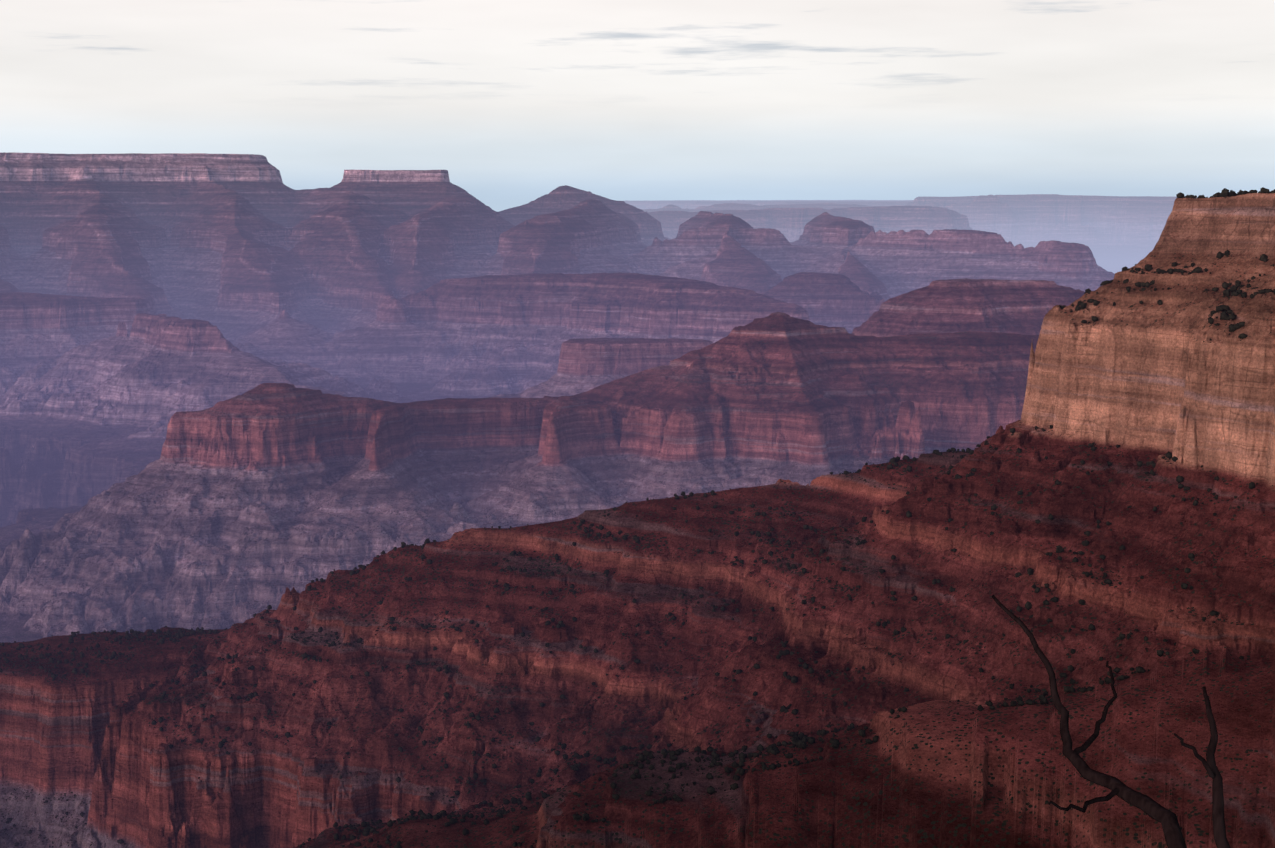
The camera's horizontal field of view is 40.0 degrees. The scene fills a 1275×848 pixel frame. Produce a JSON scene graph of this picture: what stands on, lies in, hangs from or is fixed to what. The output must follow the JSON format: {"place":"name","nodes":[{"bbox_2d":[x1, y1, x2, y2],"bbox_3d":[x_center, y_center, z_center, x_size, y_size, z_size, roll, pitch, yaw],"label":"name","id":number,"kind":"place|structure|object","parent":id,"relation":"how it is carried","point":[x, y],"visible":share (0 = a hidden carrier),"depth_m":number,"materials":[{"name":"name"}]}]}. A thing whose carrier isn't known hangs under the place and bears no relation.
{"place":"outdoors","nodes":[
{"label":"outdoors","id":0,"kind":"place"},
{"bbox_2d":[0,152,1274,847],"bbox_3d":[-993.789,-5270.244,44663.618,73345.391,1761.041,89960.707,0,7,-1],"label":"canyon ground","id":1,"kind":"structure","parent":0,"point":[238,392],"depth_m":2079.39,"materials":[{"name":"red stone"}]},
{"bbox_2d":[0,187,1274,847],"bbox_3d":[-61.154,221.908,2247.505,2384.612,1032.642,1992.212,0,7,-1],"label":"scrub vegetation","id":2,"kind":"object","parent":1,"relation":"on","point":[800,741],"visible":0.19,"depth_m":1616.10,"materials":[{"name":"green plant"}]},
{"bbox_2d":[992,595,1230,847],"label":"bare tree branches","id":3,"kind":"object","parent":1,"relation":"on","point":[1167,819],"visible":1,"depth_m":2.14,"materials":[{"name":"brown wood"}]},
{"bbox_2d":[0,0,1274,211],"label":"sky","id":4,"kind":"structure","parent":0,"point":[519,101],"materials":[{"name":"white"}]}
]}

